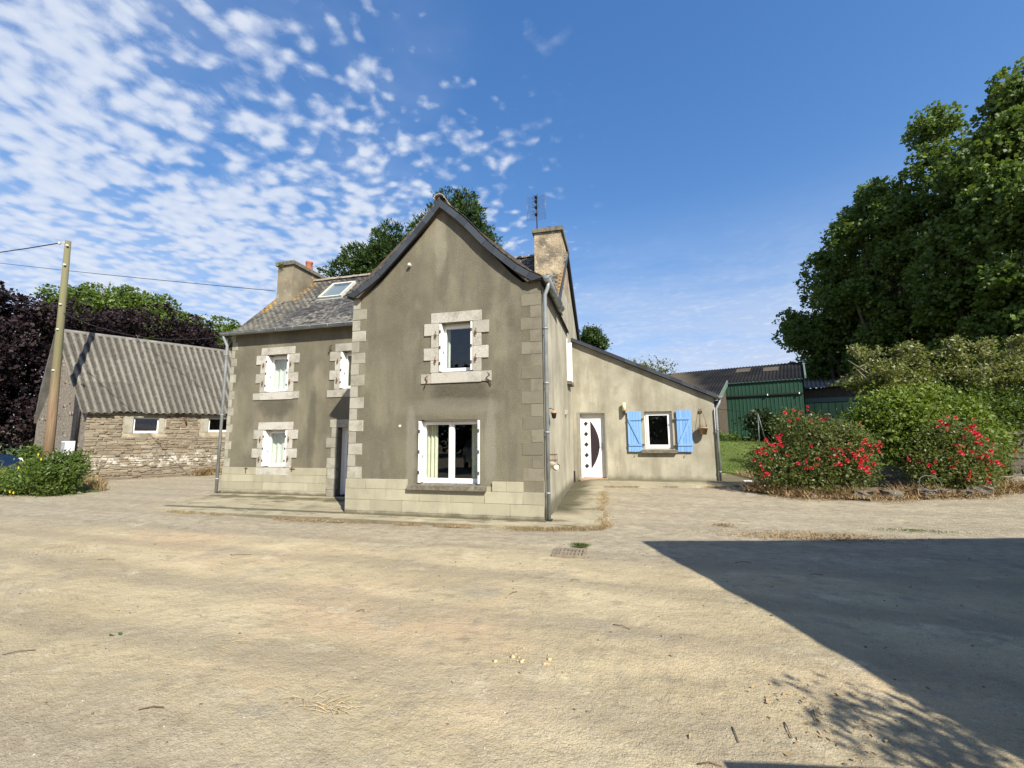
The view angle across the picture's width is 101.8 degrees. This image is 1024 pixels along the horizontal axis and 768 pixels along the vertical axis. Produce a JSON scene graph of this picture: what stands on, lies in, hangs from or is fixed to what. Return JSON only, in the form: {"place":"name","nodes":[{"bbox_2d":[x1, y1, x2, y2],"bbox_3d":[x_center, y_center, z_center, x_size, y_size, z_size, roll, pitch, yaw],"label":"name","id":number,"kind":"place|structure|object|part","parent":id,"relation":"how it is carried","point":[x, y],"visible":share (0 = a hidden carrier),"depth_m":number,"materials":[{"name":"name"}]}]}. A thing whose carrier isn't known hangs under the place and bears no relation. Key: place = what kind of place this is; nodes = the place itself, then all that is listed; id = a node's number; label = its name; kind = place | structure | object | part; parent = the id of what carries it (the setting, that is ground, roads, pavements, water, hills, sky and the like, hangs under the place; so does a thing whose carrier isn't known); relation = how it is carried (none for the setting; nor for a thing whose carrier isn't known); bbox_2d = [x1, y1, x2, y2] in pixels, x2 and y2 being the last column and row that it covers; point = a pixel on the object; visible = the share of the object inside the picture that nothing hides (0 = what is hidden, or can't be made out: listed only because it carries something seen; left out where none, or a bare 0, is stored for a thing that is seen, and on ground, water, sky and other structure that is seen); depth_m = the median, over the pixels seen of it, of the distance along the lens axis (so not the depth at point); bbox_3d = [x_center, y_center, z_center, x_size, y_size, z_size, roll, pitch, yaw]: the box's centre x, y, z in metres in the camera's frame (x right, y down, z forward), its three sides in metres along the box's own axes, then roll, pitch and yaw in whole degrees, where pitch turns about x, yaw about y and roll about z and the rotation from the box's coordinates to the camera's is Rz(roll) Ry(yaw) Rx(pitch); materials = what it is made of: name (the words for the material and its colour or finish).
{"place":"outdoors","nodes":[
{"label":"outdoors","id":0,"kind":"place"},
{"bbox_2d":[0,446,98,494],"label":"meadow","id":1,"kind":"structure","parent":0,"point":[84,489],"depth_m":13.63,"materials":[{"name":"green plant"}]},
{"bbox_2d":[0,460,20,492],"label":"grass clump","id":2,"kind":"object","parent":1,"relation":"on","point":[5,468],"visible":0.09,"depth_m":13.88,"materials":[{"name":"green plant"}]},
{"bbox_2d":[0,454,22,469],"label":"parked car","id":3,"kind":"object","parent":1,"relation":"on","point":[7,459],"visible":0.43,"depth_m":16.58,"materials":[{"name":"paint"}]},
{"bbox_2d":[0,419,32,455],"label":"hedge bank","id":4,"kind":"structure","parent":1,"relation":"on","point":[9,449],"depth_m":27.96,"materials":[{"name":"green plant"}]},
{"bbox_2d":[5,440,56,472],"bbox_3d":[-20.448,3.408,17.932,1.933,1.987,1.635,5,-9,-38],"label":"leafy bush","id":5,"kind":"object","parent":1,"relation":"on","point":[33,450],"visible":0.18,"depth_m":17.59,"materials":[{"name":"green plant"}]},
{"bbox_2d":[0,446,98,496],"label":"weed bush","id":6,"kind":"object","parent":1,"relation":"on","point":[53,473],"visible":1,"depth_m":12.86,"materials":[{"name":"green plant"}]},
{"bbox_2d":[0,280,221,451],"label":"copper beech","id":7,"kind":"object","parent":1,"relation":"on","point":[23,342],"visible":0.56,"depth_m":23.09,"materials":[{"name":"purple plant"}]},
{"bbox_2d":[32,281,198,339],"bbox_3d":[-32.902,-1.279,35.792,12.797,15.872,6.821,5,-9,-38],"label":"broadleaf tree","id":8,"kind":"object","parent":1,"relation":"on","point":[125,298],"visible":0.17,"depth_m":35.04,"materials":[{"name":"green plant"}]},
{"bbox_2d":[181,314,244,349],"bbox_3d":[-26.544,0.405,39.559,13.035,13.423,7.798,1,-7,-10],"label":"broadleaf tree","id":9,"kind":"object","parent":1,"relation":"on","point":[229,327],"visible":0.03,"depth_m":37.98,"materials":[{"name":"green plant"}]},
{"bbox_2d":[302,518,475,527],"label":"dry grass","id":10,"kind":"structure","parent":0,"point":[411,524],"depth_m":7.99,"materials":[{"name":"beige plant"}]},
{"bbox_2d":[0,444,1023,767],"bbox_3d":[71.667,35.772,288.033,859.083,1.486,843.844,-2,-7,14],"label":"ground","id":11,"kind":"structure","parent":0,"point":[756,630],"depth_m":3.59,"materials":[{"name":"beige gravel"}]},
{"bbox_2d":[42,240,70,457],"bbox_3d":[-17.664,-0.819,16.035,0.634,9.844,0.359,6,-9,-41],"label":"utility pole","id":12,"kind":"object","parent":11,"relation":"on","point":[51,423],"visible":0.89,"depth_m":16.05,"materials":[{"name":"brown wood"}]},
{"bbox_2d":[0,243,57,252],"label":"overhead cable","id":13,"kind":"object","parent":12,"relation":"attached to","point":[29,247],"visible":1,"depth_m":17.26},
{"bbox_2d":[60,441,74,454],"bbox_3d":[-17.096,2.729,15.966,0.280,1.070,0.280,-2,-7,14],"label":"meter cabinet","id":14,"kind":"object","parent":12,"relation":"attached to","point":[67,445],"visible":0.36,"depth_m":15.91,"materials":[{"name":"white plastic"}]},
{"bbox_3d":[-17.147,2.700,15.847,0.180,0.960,0.018,-2,-7,14],"label":"cabinet door","id":15,"kind":"part","parent":14,"relation":"part of","materials":[{"name":"white plastic"}]},
{"bbox_2d":[64,313,225,339],"bbox_3d":[-13.357,-2.147,14.791,8.881,1.720,0.024,-3,-7,18],"label":"overhead cable","id":16,"kind":"object","parent":12,"relation":"attached to","point":[146,337],"visible":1,"depth_m":14.48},
{"bbox_2d":[34,328,231,480],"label":"stone barn","id":17,"kind":"structure","parent":11,"relation":"on","point":[132,408],"depth_m":18.64,"materials":[{"name":"grey stone"}]},
{"bbox_2d":[132,417,158,432],"bbox_3d":[-16.078,1.815,18.278,0.840,0.670,0.060,5,-9,-38],"label":"window","id":18,"kind":"structure","parent":17,"relation":"in","point":[134,417],"depth_m":18.22,"materials":[{"name":"white plastic"}]},
{"bbox_2d":[208,418,226,431],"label":"window","id":19,"kind":"structure","parent":17,"relation":"in","point":[209,418],"depth_m":19.73,"materials":[{"name":"white plastic"}]},
{"bbox_2d":[82,467,221,490],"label":"wall weeds","id":20,"kind":"object","parent":11,"relation":"on","point":[99,483],"depth_m":15.18,"materials":[{"name":"beige plant"}]},
{"bbox_2d":[149,323,232,349],"bbox_3d":[-22.611,0.840,29.744,6.607,10.202,7.654,-7,-9,41],"label":"copper beech","id":21,"kind":"object","parent":11,"relation":"on","point":[220,346],"visible":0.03,"depth_m":28.42,"materials":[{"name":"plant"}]},
{"bbox_2d":[167,509,356,523],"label":"dry grass","id":22,"kind":"structure","parent":11,"relation":"on","point":[187,512],"depth_m":8.76,"materials":[{"name":"beige plant"}]},
{"bbox_2d":[278,690,363,715],"bbox_3d":[-1.241,2.066,2.711,0.576,0.042,0.254,-2,-7,14],"label":"straw wisp","id":23,"kind":"object","parent":11,"relation":"on","point":[322,707],"visible":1,"depth_m":2.66,"materials":[{"name":"beige plant"}]},
{"bbox_2d":[214,193,580,521],"bbox_3d":[-3.281,-0.614,14.416,10.858,8.790,9.770,-2,-7,14],"label":"farmhouse","id":24,"kind":"object","parent":11,"relation":"on","point":[417,361],"visible":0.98,"depth_m":9.42,"materials":[{"name":"paint"}]},
{"bbox_2d":[1,263,273,290],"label":"overhead cable","id":25,"kind":"object","parent":24,"relation":"attached to","point":[151,279],"visible":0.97,"depth_m":17.28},
{"bbox_2d":[261,430,286,466],"bbox_3d":[-7.345,1.947,12.750,1.360,1.170,0.445,-2,-7,14],"label":"window","id":26,"kind":"structure","parent":24,"relation":"in","point":[274,448],"depth_m":12.80,"materials":[{"name":"white plastic"}]},
{"bbox_2d":[264,354,288,391],"bbox_3d":[-7.433,-0.326,13.046,1.340,1.215,0.445,-2,-7,14],"label":"window","id":27,"kind":"structure","parent":24,"relation":"in","point":[276,374],"depth_m":13.09,"materials":[{"name":"white plastic"}]},
{"bbox_2d":[326,490,335,495],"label":"door stone","id":28,"kind":"structure","parent":24,"relation":"in","point":[328,492],"depth_m":11.85,"materials":[{"name":"beige stone"}]},
{"bbox_2d":[325,479,337,489],"bbox_3d":[-5.190,2.871,11.938,0.343,0.295,0.100,-2,-7,14],"label":"door stone","id":29,"kind":"structure","parent":24,"relation":"in","point":[331,484],"depth_m":11.89,"materials":[{"name":"beige stone"}]},
{"bbox_2d":[327,468,337,478],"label":"door stone","id":30,"kind":"structure","parent":24,"relation":"in","point":[332,473],"depth_m":11.92,"materials":[{"name":"beige stone"}]},
{"bbox_2d":[340,427,348,494],"bbox_3d":[-4.532,2.230,12.073,0.920,1.935,0.070,-2,-7,14],"label":"front door","id":31,"kind":"structure","parent":24,"relation":"in","point":[345,432],"depth_m":12.14,"materials":[{"name":"white plastic"}]},
{"bbox_2d":[339,352,351,388],"bbox_3d":[-4.625,-0.411,12.284,0.840,1.130,0.322,-2,-7,14],"label":"window","id":32,"kind":"structure","parent":24,"relation":"in","point":[344,366],"depth_m":12.38,"materials":[{"name":"white plastic"}]},
{"bbox_2d":[418,419,479,483],"bbox_3d":[-1.374,1.431,8.975,1.955,1.410,0.415,-2,-7,14],"label":"window","id":33,"kind":"structure","parent":24,"relation":"in","point":[428,429],"depth_m":9.02,"materials":[{"name":"white plastic"}]},
{"bbox_2d":[439,321,472,372],"bbox_3d":[-1.326,-0.807,9.232,1.085,1.155,0.415,-2,-7,14],"label":"window","id":34,"kind":"structure","parent":24,"relation":"in","point":[444,330],"depth_m":9.20,"materials":[{"name":"white plastic"}]},
{"bbox_2d":[527,194,544,227],"bbox_3d":[0.757,-5.344,13.147,0.591,1.400,0.199,-2,-7,14],"label":"tv antenna","id":35,"kind":"object","parent":24,"relation":"attached to","point":[535,201],"visible":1,"depth_m":13.20,"materials":[{"name":"metal"}]},
{"bbox_2d":[549,408,556,418],"bbox_3d":[0.894,0.639,9.096,0.184,0.243,0.139,1,-7,-8],"label":"wall lantern","id":36,"kind":"object","parent":24,"relation":"attached to","point":[553,413],"depth_m":9.06,"materials":[{"name":"metal"}]},
{"bbox_2d":[550,461,559,470],"bbox_3d":[0.866,1.711,8.723,0.150,0.181,0.442,1,-7,-14],"label":"drain pipe stub","id":37,"kind":"object","parent":24,"relation":"attached to","point":[554,466],"visible":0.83,"depth_m":8.55,"materials":[{"name":"plastic"}]},
{"bbox_2d":[566,338,572,381],"bbox_3d":[1.797,-0.726,13.414,0.220,1.360,0.678,-2,-7,14],"label":"window","id":38,"kind":"structure","parent":24,"relation":"in","point":[568,345],"depth_m":13.68,"materials":[{"name":"white plastic"}]},
{"bbox_2d":[316,185,507,276],"bbox_3d":[-5.970,-3.861,26.322,12.119,18.278,5.906,1,-7,-14],"label":"broadleaf tree","id":39,"kind":"object","parent":11,"relation":"on","point":[372,255],"visible":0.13,"depth_m":25.03,"materials":[{"name":"green plant"}]},
{"bbox_2d":[2,554,822,766],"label":"twigs","id":40,"kind":"object","parent":11,"relation":"on","point":[509,594],"visible":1,"depth_m":2.65,"materials":[{"name":"brown wood"}]},
{"bbox_2d":[154,474,760,529],"bbox_3d":[-0.172,2.945,10.695,17.035,0.360,6.434,0,-7,-7],"label":"concrete apron","id":41,"kind":"object","parent":11,"relation":"on","point":[578,504],"visible":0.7,"depth_m":9.94,"materials":[{"name":"beige concrete"}]},
{"bbox_2d":[594,491,613,524],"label":"dry grass","id":42,"kind":"structure","parent":41,"relation":"on","point":[604,495],"depth_m":9.58,"materials":[{"name":"beige plant"}]},
{"bbox_2d":[0,517,994,766],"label":"leaf litter","id":43,"kind":"object","parent":11,"relation":"on","point":[818,720],"visible":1,"depth_m":2.67,"materials":[{"name":"brown plant"}]},
{"bbox_2d":[492,652,573,676],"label":"clods","id":44,"kind":"object","parent":11,"relation":"on","point":[520,661],"visible":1,"depth_m":3.17,"materials":[{"name":"soil"}]},
{"bbox_2d":[504,522,615,531],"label":"dry grass","id":45,"kind":"structure","parent":11,"relation":"on","point":[603,525],"depth_m":7.58,"materials":[{"name":"beige plant"}]},
{"bbox_2d":[551,547,586,558],"bbox_3d":[0.840,2.469,6.063,0.470,0.053,0.420,-2,-7,14],"label":"drain grate","id":46,"kind":"object","parent":11,"relation":"on","point":[573,552],"visible":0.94,"depth_m":6.03,"materials":[{"name":"concrete"}]},
{"bbox_2d":[570,540,590,546],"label":"weed tufts","id":47,"kind":"object","parent":11,"relation":"on","point":[579,544],"visible":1,"depth_m":6.39,"materials":[{"name":"green plant"}]},
{"bbox_2d":[579,322,612,350],"bbox_3d":[7.650,0.433,39.437,3.493,12.648,3.781,5,-9,-37],"label":"tree","id":48,"kind":"object","parent":11,"relation":"on","point":[592,336],"visible":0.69,"depth_m":39.39,"materials":[{"name":"green plant"}]},
{"bbox_2d":[571,338,722,480],"bbox_3d":[5.101,1.239,16.501,4.758,5.275,5.850,-2,-7,14],"label":"lean to extension","id":49,"kind":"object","parent":11,"relation":"on","point":[653,433],"visible":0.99,"depth_m":13.88,"materials":[{"name":"paint"}]},
{"bbox_2d":[580,413,606,477],"bbox_3d":[2.782,2.103,14.246,0.835,2.190,0.140,-2,-7,14],"label":"door","id":50,"kind":"structure","parent":49,"relation":"in","point":[592,425],"depth_m":14.25,"materials":[{"name":"white plastic"}]},
{"bbox_2d":[622,403,625,413],"bbox_3d":[3.751,0.820,13.921,0.110,0.380,0.174,-2,-7,14],"label":"wall lamp","id":51,"kind":"object","parent":49,"relation":"attached to","point":[624,408],"visible":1,"depth_m":13.85,"materials":[{"name":"metal"}]},
{"bbox_2d":[644,411,672,448],"bbox_3d":[4.852,1.531,13.797,0.860,1.240,0.092,-2,-7,14],"label":"window","id":52,"kind":"structure","parent":49,"relation":"in","point":[669,420],"depth_m":13.75,"materials":[{"name":"white plastic"}]},
{"bbox_2d":[698,410,707,434],"bbox_3d":[6.061,1.186,13.219,0.300,0.844,0.318,-2,-7,14],"label":"hanging flower pot","id":53,"kind":"object","parent":49,"relation":"hanging from","point":[703,430],"visible":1,"depth_m":13.10,"materials":[{"name":"ceramic"}]},
{"bbox_2d":[633,355,678,374],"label":"sparse tree","id":54,"kind":"object","parent":11,"relation":"on","point":[662,370],"visible":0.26,"depth_m":22.85,"materials":[{"name":"green plant"}]},
{"bbox_2d":[604,484,743,488],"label":"dry grass","id":55,"kind":"structure","parent":11,"relation":"on","point":[699,485],"depth_m":11.88,"materials":[{"name":"brown plant"}]},
{"bbox_2d":[639,522,969,546],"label":"fallen litter","id":56,"kind":"object","parent":11,"relation":"on","point":[814,536],"visible":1,"depth_m":6.88,"materials":[{"name":"brown plant"}]},
{"bbox_2d":[805,493,825,498],"bbox_3d":[7.364,2.735,10.166,0.463,0.160,0.339,1,-7,-9],"label":"edging stone","id":57,"kind":"object","parent":11,"relation":"on","point":[814,496],"visible":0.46,"depth_m":10.04,"materials":[{"name":"grey stone"}]},
{"bbox_2d":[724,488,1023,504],"bbox_3d":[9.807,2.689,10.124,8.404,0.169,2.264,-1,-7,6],"label":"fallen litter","id":58,"kind":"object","parent":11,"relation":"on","point":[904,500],"visible":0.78,"depth_m":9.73,"materials":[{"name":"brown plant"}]},
{"bbox_2d":[803,372,956,430],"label":"grey barn","id":59,"kind":"structure","parent":11,"relation":"on","point":[817,399],"depth_m":27.14,"materials":[{"name":"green metal"}]},
{"bbox_2d":[808,403,814,415],"bbox_3d":[19.779,2.581,27.350,0.330,2.600,0.050,-5,-9,35],"label":"door panel","id":60,"kind":"structure","parent":59,"relation":"in","point":[811,408],"depth_m":27.44,"materials":[{"name":"green metal"}]},
{"bbox_2d":[815,403,821,415],"bbox_3d":[20.074,2.553,27.145,0.330,2.600,0.050,-5,-9,35],"label":"door panel","id":61,"kind":"structure","parent":59,"relation":"in","point":[817,405],"depth_m":27.24,"materials":[{"name":"green metal"}]},
{"bbox_2d":[821,403,828,425],"bbox_3d":[20.369,2.526,26.940,0.330,2.600,0.050,-5,-9,35],"label":"door panel","id":62,"kind":"structure","parent":59,"relation":"in","point":[824,405],"depth_m":27.03,"materials":[{"name":"green metal"}]},
{"bbox_2d":[828,403,836,423],"bbox_3d":[20.663,2.498,26.735,0.330,2.600,0.050,-5,-9,35],"label":"door panel","id":63,"kind":"structure","parent":59,"relation":"in","point":[832,411],"depth_m":26.81,"materials":[{"name":"green metal"}]},
{"bbox_2d":[835,402,842,426],"bbox_3d":[20.958,2.470,26.530,0.330,2.600,0.050,-5,-9,35],"label":"door panel","id":64,"kind":"structure","parent":59,"relation":"in","point":[838,404],"depth_m":26.62,"materials":[{"name":"green metal"}]},
{"bbox_2d":[842,402,850,426],"bbox_3d":[21.253,2.442,26.326,0.330,2.600,0.050,-5,-9,35],"label":"door panel","id":65,"kind":"structure","parent":59,"relation":"in","point":[845,404],"depth_m":26.42,"materials":[{"name":"green metal"}]},
{"bbox_2d":[745,465,1016,499],"bbox_3d":[12.790,2.800,12.654,13.250,0.621,4.497,1,-7,-11],"label":"flower bed","id":66,"kind":"object","parent":11,"relation":"on","point":[874,487],"visible":0.09,"depth_m":11.79,"materials":[{"name":"soil"}]},
{"bbox_2d":[731,470,768,479],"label":"dry grass","id":67,"kind":"structure","parent":66,"relation":"on","point":[744,473],"depth_m":14.00,"materials":[{"name":"beige plant"}]},
{"bbox_2d":[730,405,892,499],"bbox_3d":[7.579,1.786,10.748,3.661,2.431,2.011,-2,-7,14],"label":"rose bush","id":68,"kind":"object","parent":66,"relation":"on","point":[821,464],"visible":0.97,"depth_m":10.42,"materials":[{"name":"green plant"}]},
{"bbox_2d":[851,490,872,499],"bbox_3d":[8.317,2.633,9.890,0.408,0.222,0.386,-5,-8,31],"label":"edging stone","id":69,"kind":"object","parent":66,"relation":"on","point":[866,493],"visible":0.74,"depth_m":9.77,"materials":[{"name":"grey stone"}]},
{"bbox_2d":[733,476,1023,500],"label":"dry grass","id":70,"kind":"structure","parent":66,"relation":"on","point":[877,495],"depth_m":9.82,"materials":[{"name":"brown plant"}]},
{"bbox_2d":[878,489,903,499],"bbox_3d":[8.981,2.619,9.826,0.388,0.228,0.347,-2,-7,8],"label":"edging stone","id":71,"kind":"object","parent":66,"relation":"on","point":[895,492],"visible":0.82,"depth_m":9.71,"materials":[{"name":"grey stone"}]},
{"bbox_2d":[828,339,969,479],"bbox_3d":[11.880,0.700,12.695,3.249,4.343,2.314,1,-7,-14],"label":"open shrub","id":72,"kind":"object","parent":66,"relation":"on","point":[903,364],"visible":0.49,"depth_m":12.41,"materials":[{"name":"green plant"}]},
{"bbox_2d":[911,488,937,497],"bbox_3d":[9.751,2.575,9.842,0.408,0.196,0.341,1,-7,-15],"label":"edging stone","id":73,"kind":"object","parent":66,"relation":"on","point":[924,491],"visible":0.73,"depth_m":9.73,"materials":[{"name":"grey stone"}]},
{"bbox_2d":[919,475,941,490],"bbox_3d":[9.764,2.317,9.718,0.432,0.354,0.113,-2,-7,14],"label":"wire hoop","id":74,"kind":"object","parent":73,"relation":"on","point":[932,476],"visible":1,"depth_m":9.72,"materials":[{"name":"metal"}]},
{"bbox_2d":[836,369,1023,479],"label":"laurel bush","id":75,"kind":"object","parent":66,"relation":"on","point":[903,409],"visible":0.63,"depth_m":11.11,"materials":[{"name":"green plant"}]},
{"bbox_2d":[932,488,955,496],"bbox_3d":[10.347,2.592,9.953,0.339,0.172,0.296,-1,-7,3],"label":"edging stone","id":76,"kind":"object","parent":66,"relation":"on","point":[941,489],"visible":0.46,"depth_m":9.84,"materials":[{"name":"grey stone"}]},
{"bbox_2d":[890,413,1017,493],"bbox_3d":[11.170,1.803,10.459,2.962,2.220,1.738,0,-7,-8],"label":"rose bush","id":77,"kind":"object","parent":66,"relation":"on","point":[971,460],"visible":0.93,"depth_m":10.19,"materials":[{"name":"green plant"}]},
{"bbox_2d":[903,371,1023,476],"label":"leafy bush","id":78,"kind":"object","parent":66,"relation":"on","point":[1016,415],"visible":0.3,"depth_m":11.58,"materials":[{"name":"green plant"}]},
{"bbox_2d":[956,489,976,496],"bbox_3d":[10.797,2.591,9.889,0.406,0.136,0.282,4,-8,-32],"label":"edging stone","id":79,"kind":"object","parent":66,"relation":"on","point":[965,491],"visible":0.71,"depth_m":9.80,"materials":[{"name":"grey stone"}]},
{"bbox_2d":[928,332,1023,424],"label":"open shrub","id":80,"kind":"object","parent":66,"relation":"on","point":[997,374],"visible":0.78,"depth_m":12.23,"materials":[{"name":"green plant"}]},
{"bbox_2d":[962,485,994,496],"bbox_3d":[11.181,2.560,10.005,0.477,0.271,0.388,-4,-8,25],"label":"edging stone","id":81,"kind":"object","parent":66,"relation":"on","point":[984,489],"visible":0.69,"depth_m":9.85,"materials":[{"name":"grey stone"}]},
{"bbox_2d":[989,475,1023,483],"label":"edging stone","id":82,"kind":"object","parent":66,"relation":"on","point":[1021,478],"visible":0.28,"depth_m":10.78,"materials":[{"name":"grey stone"}]},
{"bbox_2d":[861,527,991,534],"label":"weed tufts","id":83,"kind":"object","parent":11,"relation":"on","point":[912,529],"visible":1,"depth_m":7.19,"materials":[{"name":"brown plant"}]},
{"bbox_2d":[993,430,1023,475],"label":"stone pillar","id":84,"kind":"structure","parent":11,"relation":"on","point":[1019,463],"depth_m":11.23,"materials":[{"name":"grey stone"}]},
{"bbox_2d":[0,0,1023,427],"label":"sky","id":85,"kind":"structure","parent":0,"point":[688,155],"materials":[{"name":"blue"}]},
{"bbox_2d":[716,437,981,483],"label":"lawn","id":86,"kind":"structure","parent":0,"point":[734,457],"depth_m":17.60,"materials":[{"name":"green plant"}]},
{"bbox_2d":[716,428,746,441],"bbox_3d":[10.578,2.884,21.454,2.772,1.350,1.547,-4,-8,29],"label":"leafy bush","id":87,"kind":"object","parent":86,"relation":"on","point":[732,436],"visible":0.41,"depth_m":20.96,"materials":[{"name":"green plant"}]},
{"bbox_2d":[666,359,806,436],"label":"green shed","id":88,"kind":"structure","parent":86,"relation":"on","point":[775,387],"depth_m":23.73,"materials":[{"name":"metal"}]},
{"bbox_2d":[720,409,765,444],"bbox_3d":[11.347,2.176,21.006,0.966,2.217,3.331,2,-7,-18],"label":"swing frame","id":89,"kind":"object","parent":86,"relation":"on","point":[758,418],"visible":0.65,"depth_m":19.77,"materials":[{"name":"metal"}]},
{"bbox_2d":[731,406,835,442],"bbox_3d":[13.191,2.137,20.160,4.524,2.314,2.333,-5,-8,34],"label":"leafy bush","id":90,"kind":"object","parent":86,"relation":"on","point":[766,417],"visible":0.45,"depth_m":20.37,"materials":[{"name":"green plant"}]},
{"bbox_2d":[771,245,881,388],"bbox_3d":[23.266,-2.725,30.692,7.852,14.911,8.353,3,-8,-29],"label":"tall tree","id":91,"kind":"object","parent":86,"relation":"on","point":[821,339],"visible":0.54,"depth_m":29.44,"materials":[{"name":"green plant"}]},
{"bbox_2d":[806,175,947,378],"bbox_3d":[24.261,-4.773,26.782,9.192,18.012,8.802,-2,-7,14],"label":"tall tree","id":92,"kind":"object","parent":86,"relation":"on","point":[888,322],"visible":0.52,"depth_m":25.61,"materials":[{"name":"green plant"}]},
{"bbox_2d":[799,355,1023,388],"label":"hedgerow tree","id":93,"kind":"object","parent":86,"relation":"on","point":[828,387],"visible":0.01,"depth_m":31.50,"materials":[{"name":"green plant"}]},
{"bbox_2d":[860,100,1020,388],"bbox_3d":[24.343,-6.156,22.475,7.887,19.680,7.209,-2,-7,14],"label":"tall tree","id":94,"kind":"object","parent":86,"relation":"on","point":[948,296],"visible":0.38,"depth_m":22.59,"materials":[{"name":"green plant"}]},
{"bbox_2d":[901,54,1023,389],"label":"tall tree","id":95,"kind":"object","parent":86,"relation":"on","point":[988,178],"visible":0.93,"depth_m":19.06,"materials":[{"name":"green plant"}]}
]}

